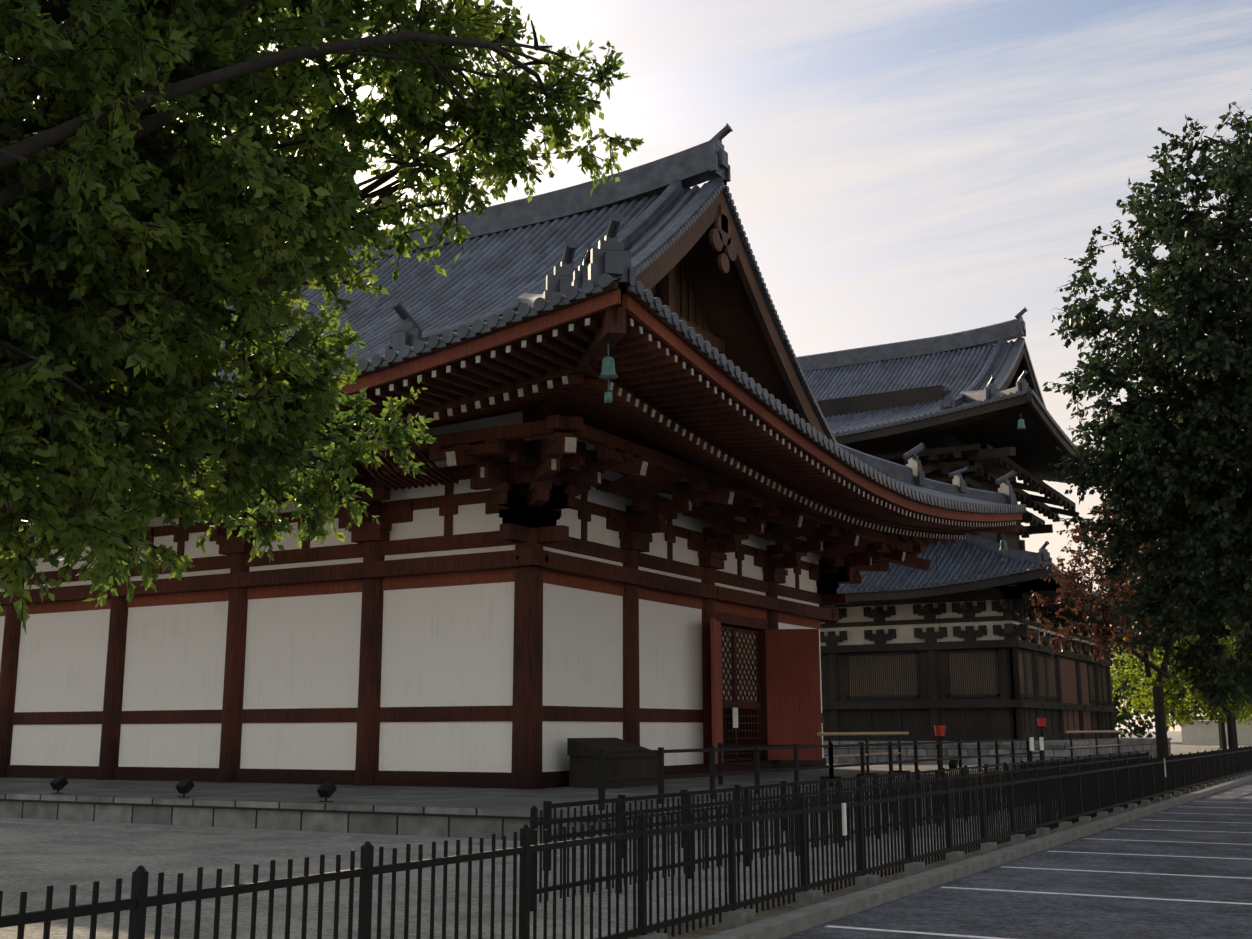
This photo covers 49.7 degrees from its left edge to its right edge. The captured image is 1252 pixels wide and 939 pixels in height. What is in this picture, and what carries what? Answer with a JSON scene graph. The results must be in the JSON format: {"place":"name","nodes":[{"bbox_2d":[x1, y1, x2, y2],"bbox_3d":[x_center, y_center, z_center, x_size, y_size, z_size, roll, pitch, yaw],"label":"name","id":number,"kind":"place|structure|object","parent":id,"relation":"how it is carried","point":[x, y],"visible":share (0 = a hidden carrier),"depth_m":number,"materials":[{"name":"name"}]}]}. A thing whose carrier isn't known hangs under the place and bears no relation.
{"place":"outdoors","nodes":[
{"label":"outdoors","id":0,"kind":"place"},
{"bbox_2d":[0,0,644,632],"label":"camphor tree","id":1,"kind":"object","parent":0,"point":[184,258],"depth_m":10.42,"materials":[{"name":"green plant"}]},
{"bbox_2d":[0,0,132,122],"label":"camphor tree top","id":2,"kind":"object","parent":1,"relation":"attached to","point":[40,89],"visible":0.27,"depth_m":9.58,"materials":[{"name":"green plant"}]},
{"bbox_2d":[153,318,1015,564],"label":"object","id":3,"kind":"object","parent":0,"point":[570,444],"visible":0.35,"depth_m":25.03,"materials":[{"name":"white paint"}]},
{"bbox_2d":[0,731,1251,938],"bbox_3d":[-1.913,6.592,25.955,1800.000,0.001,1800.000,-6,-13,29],"label":"ground","id":4,"kind":"structure","parent":0,"point":[36,861],"depth_m":14.38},
{"bbox_2d":[0,790,991,851],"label":"platform edge","id":5,"kind":"object","parent":4,"relation":"on","point":[375,837],"visible":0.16,"depth_m":20.61,"materials":[{"name":"stone"}]},
{"bbox_2d":[50,760,957,801],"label":"flood lights","id":6,"kind":"object","parent":4,"relation":"on","point":[325,790],"visible":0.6,"depth_m":22.81,"materials":[{"name":"paint"}]},
{"bbox_2d":[0,770,1019,843],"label":"stone platform","id":7,"kind":"structure","parent":4,"relation":"on","point":[479,823],"depth_m":21.16,"materials":[{"name":"stone"}]},
{"bbox_2d":[0,281,1019,788],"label":"temple building","id":8,"kind":"structure","parent":7,"relation":"on","point":[530,495],"depth_m":28.93,"materials":[{"name":"white paint"}]},
{"bbox_2d":[0,289,1021,628],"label":"wooden beam","id":9,"kind":"structure","parent":8,"relation":"attached to","point":[664,335],"depth_m":27.68,"materials":[{"name":"brown wood"}]},
{"bbox_2d":[31,183,1016,504],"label":"kodo roof tiles","id":10,"kind":"object","parent":8,"relation":"on","point":[489,273],"visible":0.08,"depth_m":35.57,"materials":[{"name":"grey tile"}]},
{"bbox_2d":[142,273,1025,513],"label":"eave tiles","id":11,"kind":"object","parent":8,"relation":"attached to","point":[572,293],"visible":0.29,"depth_m":22.95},
{"bbox_2d":[147,305,1020,542],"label":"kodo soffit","id":12,"kind":"structure","parent":8,"relation":"attached to","point":[587,371],"depth_m":23.69,"materials":[{"name":"brown wood"}]},
{"bbox_2d":[599,343,1007,563],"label":"kodo wind bells","id":13,"kind":"object","parent":12,"relation":"hanging from","point":[608,368],"visible":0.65,"depth_m":21.34,"materials":[{"name":"green metal"}]},
{"bbox_2d":[353,188,928,515],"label":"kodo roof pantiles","id":14,"kind":"object","parent":8,"relation":"on","point":[623,284],"visible":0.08,"depth_m":30.74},
{"bbox_2d":[306,123,1016,504],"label":"kodo ridges","id":15,"kind":"object","parent":14,"relation":"on","point":[668,179],"visible":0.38,"depth_m":35.71,"materials":[{"name":"tile"}]},
{"bbox_2d":[510,191,849,482],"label":"kodo gable","id":16,"kind":"structure","parent":8,"relation":"attached to","point":[707,249],"depth_m":37.12,"materials":[{"name":"brown wood"}]},
{"bbox_2d":[723,629,756,758],"bbox_3d":[-13.320,5.334,41.944,35.100,7.100,15.600,-6,-13,29],"label":"kodo interior","id":17,"kind":"object","parent":8,"relation":"attached to","point":[740,731],"depth_m":36.28,"materials":[{"name":"brown wood"}]},
{"bbox_2d":[721,625,761,761],"bbox_3d":[2.859,5.768,34.769,0.080,3.392,2.825,-6,-13,29],"label":"kodo lattice","id":18,"kind":"object","parent":8,"relation":"attached to","point":[734,702],"visible":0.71,"depth_m":34.95,"materials":[{"name":"brown wood"}]},
{"bbox_2d":[733,708,737,727],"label":"kodo door notices","id":19,"kind":"object","parent":18,"relation":"attached to","point":[735,717],"visible":1,"depth_m":33.97,"materials":[{"name":"white paper"}]},
{"bbox_2d":[721,629,756,701],"bbox_3d":[2.818,5.052,34.930,0.010,1.900,2.800,-6,-13,29],"label":"kodo shoji","id":20,"kind":"object","parent":18,"relation":"attached to","point":[740,671],"depth_m":35.24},
{"bbox_2d":[710,618,822,763],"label":"kodo door leaves","id":21,"kind":"object","parent":8,"relation":"attached to","point":[793,686],"visible":0.98,"depth_m":35.72,"materials":[{"name":"red wood"}]},
{"bbox_2d":[0,763,1047,811],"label":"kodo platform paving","id":22,"kind":"structure","parent":7,"relation":"on","point":[490,798],"depth_m":25.05,"materials":[{"name":"grey stone"}]},
{"bbox_2d":[567,738,657,787],"bbox_3d":[-0.196,5.853,27.034,1.120,0.950,1.900,-6,-13,29],"label":"storage chest","id":23,"kind":"object","parent":22,"relation":"on","point":[582,753],"visible":0.68,"depth_m":26.44,"materials":[{"name":"brown wood"}]},
{"bbox_2d":[598,743,833,809],"bbox_3d":[0.793,5.176,23.252,2.470,0.840,8.870,-6,-13,29],"label":"railing","id":24,"kind":"object","parent":22,"relation":"on","point":[711,774],"visible":0.81,"depth_m":22.16,"materials":[{"name":"metal"}]},
{"bbox_2d":[833,738,1043,783],"bbox_3d":[8.415,7.233,34.022,0.070,0.840,17.870,-6,-13,29],"label":"railing","id":25,"kind":"object","parent":22,"relation":"on","point":[862,764],"visible":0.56,"depth_m":32.42,"materials":[{"name":"metal"}]},
{"bbox_2d":[820,733,1119,778],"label":"barrier trestles","id":26,"kind":"object","parent":22,"relation":"on","point":[868,773],"visible":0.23,"depth_m":34.80,"materials":[{"name":"metal"}]},
{"bbox_2d":[817,730,1121,757],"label":"barrier poles","id":27,"kind":"object","parent":26,"relation":"on","point":[879,733],"visible":0.81,"depth_m":33.56,"materials":[{"name":"beige wood"}]},
{"bbox_2d":[530,751,1148,911],"bbox_3d":[7.344,6.106,25.939,0.056,0.895,33.028,-6,-13,29],"label":"picket fence","id":28,"kind":"object","parent":4,"relation":"on","point":[687,806],"visible":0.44,"depth_m":15.65,"materials":[{"name":"metal"}]},
{"bbox_2d":[543,751,1137,870],"bbox_3d":[8.755,7.328,31.933,0.070,0.760,39.070,-6,-13,29],"label":"metal fence","id":29,"kind":"object","parent":4,"relation":"on","point":[548,805],"visible":0.25,"depth_m":19.57,"materials":[{"name":"metal"}]},
{"bbox_2d":[935,534,946,771],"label":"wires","id":30,"kind":"object","parent":4,"relation":"on","point":[940,647],"visible":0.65,"depth_m":35.83,"materials":[{"name":"paint"}]},
{"bbox_2d":[652,778,1238,938],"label":"soil strip","id":31,"kind":"object","parent":4,"relation":"on","point":[704,931],"depth_m":12.07,"materials":[{"name":"brown soil"}]},
{"bbox_2d":[0,745,1251,938],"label":"road fence","id":32,"kind":"object","parent":31,"relation":"on","point":[1110,786],"visible":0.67,"depth_m":10.59,"materials":[{"name":"metal"}]},
{"bbox_2d":[842,758,1165,835],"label":"fence markers","id":33,"kind":"object","parent":32,"relation":"attached to","point":[844,823],"visible":1,"depth_m":13.00,"materials":[{"name":"white plastic"}]},
{"bbox_2d":[628,771,1251,938],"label":"road fence footings","id":34,"kind":"object","parent":31,"relation":"on","point":[736,918],"visible":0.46,"depth_m":14.53,"materials":[{"name":"concrete"}]},
{"bbox_2d":[932,726,1047,766],"bbox_3d":[11.922,9.054,43.240,0.360,1.640,12.760,-6,-13,29],"label":"sign stand","id":35,"kind":"object","parent":4,"relation":"on","point":[940,738],"visible":0.6,"depth_m":38.00,"materials":[{"name":"paint"}]},
{"bbox_2d":[934,718,1045,735],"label":"fire buckets","id":36,"kind":"object","parent":35,"relation":"on","point":[939,730],"visible":0.54,"depth_m":38.00,"materials":[{"name":"red metal"}]},
{"bbox_2d":[823,738,1171,763],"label":"stone platform","id":37,"kind":"structure","parent":4,"relation":"on","point":[1057,749],"depth_m":62.11,"materials":[{"name":"stone"}]},
{"bbox_2d":[817,385,1135,740],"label":"temple building","id":38,"kind":"structure","parent":37,"relation":"on","point":[987,445],"depth_m":66.85,"materials":[{"name":"brown wood"}]},
{"bbox_2d":[804,340,1030,434],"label":"kondo roof tiles","id":39,"kind":"object","parent":38,"relation":"on","point":[843,422],"visible":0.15,"depth_m":77.44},
{"bbox_2d":[796,307,1051,564],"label":"kondo ridges","id":40,"kind":"object","parent":38,"relation":"on","point":[999,334],"visible":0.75,"depth_m":78.08,"materials":[{"name":"tile"}]},
{"bbox_2d":[837,539,1049,591],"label":"roof tiles","id":41,"kind":"object","parent":38,"relation":"attached to","point":[943,566],"visible":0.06,"depth_m":65.69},
{"bbox_2d":[832,389,1095,466],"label":"roof eave","id":42,"kind":"object","parent":38,"relation":"attached to","point":[998,398],"visible":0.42,"depth_m":65.75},
{"bbox_2d":[837,563,1107,604],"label":"kondo eave discs","id":43,"kind":"object","parent":38,"relation":"attached to","point":[953,581],"visible":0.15,"depth_m":63.23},
{"bbox_2d":[849,652,1107,700],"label":"kondo window slats","id":44,"kind":"object","parent":38,"relation":"attached to","point":[1051,678],"visible":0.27,"depth_m":66.36,"materials":[{"name":"brown wood"}]},
{"bbox_2d":[838,539,1120,605],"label":"kondo mokoshi roof tiles","id":45,"kind":"object","parent":38,"relation":"attached to","point":[938,570],"visible":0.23,"depth_m":65.47,"materials":[{"name":"grey ceramic"}]},
{"bbox_2d":[1017,414,1025,428],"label":"wind bell","id":46,"kind":"object","parent":38,"relation":"attached to","point":[1021,424],"visible":1,"depth_m":63.94,"materials":[{"name":"teal metal"}]},
{"bbox_2d":[999,345,1070,484],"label":"bargeboard","id":47,"kind":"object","parent":38,"relation":"attached to","point":[1022,364],"depth_m":78.54,"materials":[{"name":"brown wood"}]},
{"bbox_2d":[1060,658,1090,731],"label":"door","id":48,"kind":"structure","parent":38,"relation":"attached to","point":[1068,680],"depth_m":74.21,"materials":[{"name":"brown wood"}]},
{"bbox_2d":[1028,736,1041,763],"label":"notice posts","id":49,"kind":"object","parent":4,"relation":"on","point":[1040,752],"visible":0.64,"depth_m":38.43,"materials":[{"name":"black metal"}]},
{"bbox_2d":[1029,737,1043,750],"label":"notice boards","id":50,"kind":"object","parent":49,"relation":"attached to","point":[1031,741],"visible":1,"depth_m":38.12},
{"bbox_2d":[1028,496,1251,756],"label":"tree","id":51,"kind":"object","parent":4,"relation":"on","point":[1106,582],"depth_m":44.82,"materials":[{"name":"brown plant"}]},
{"bbox_2d":[1042,101,1251,716],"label":"roadside tree","id":52,"kind":"object","parent":4,"relation":"on","point":[1176,250],"depth_m":24.73,"materials":[{"name":"green plant"}]},
{"bbox_2d":[1107,598,1222,737],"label":"distant trees","id":53,"kind":"object","parent":4,"relation":"on","point":[1126,716],"visible":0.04,"depth_m":153.40,"materials":[{"name":"green plant"}]},
{"bbox_2d":[1110,627,1233,748],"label":"tree","id":54,"kind":"object","parent":4,"relation":"on","point":[1136,674],"depth_m":110.55,"materials":[{"name":"green plant"}]},
{"bbox_2d":[1125,607,1251,749],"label":"tree","id":55,"kind":"object","parent":4,"relation":"on","point":[1205,717],"depth_m":91.40,"materials":[{"name":"plant"}]},
{"bbox_2d":[1145,623,1251,748],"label":"tree","id":56,"kind":"object","parent":4,"relation":"on","point":[1196,712],"depth_m":63.90,"materials":[{"name":"green plant"}]},
{"bbox_2d":[1153,621,1251,747],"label":"tree","id":57,"kind":"object","parent":4,"relation":"on","point":[1205,705],"depth_m":74.32,"materials":[{"name":"plant"}]},
{"bbox_2d":[1171,628,1251,725],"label":"tree","id":58,"kind":"object","parent":4,"relation":"on","point":[1243,717],"depth_m":82.88,"materials":[{"name":"green plant"}]},
{"bbox_2d":[18,0,1251,730],"label":"sky","id":59,"kind":"structure","parent":0,"point":[901,170],"materials":[{"name":"white"}]},
{"bbox_2d":[779,781,1251,938],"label":"road","id":60,"kind":"structure","parent":0,"point":[999,914],"depth_m":12.95,"materials":[{"name":"grey asphalt"}]},
{"bbox_2d":[699,775,1251,938],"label":"sidewalk","id":61,"kind":"structure","parent":60,"relation":"on","point":[790,922],"depth_m":13.31,"materials":[{"name":"concrete"}]},
{"bbox_2d":[825,797,1251,938],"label":"parking lines","id":62,"kind":"object","parent":60,"relation":"on","point":[984,937],"visible":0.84,"depth_m":13.21,"materials":[{"name":"white paint"}]},
{"bbox_2d":[1181,712,1251,744],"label":"boundary wall","id":63,"kind":"structure","parent":0,"point":[1197,733],"depth_m":127.64,"materials":[{"name":"paint"}]},
{"bbox_2d":[1187,716,1251,719],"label":"boundary wall roof","id":64,"kind":"structure","parent":63,"relation":"on","point":[1236,717],"depth_m":126.67,"materials":[{"name":"grey tile"}]}
]}

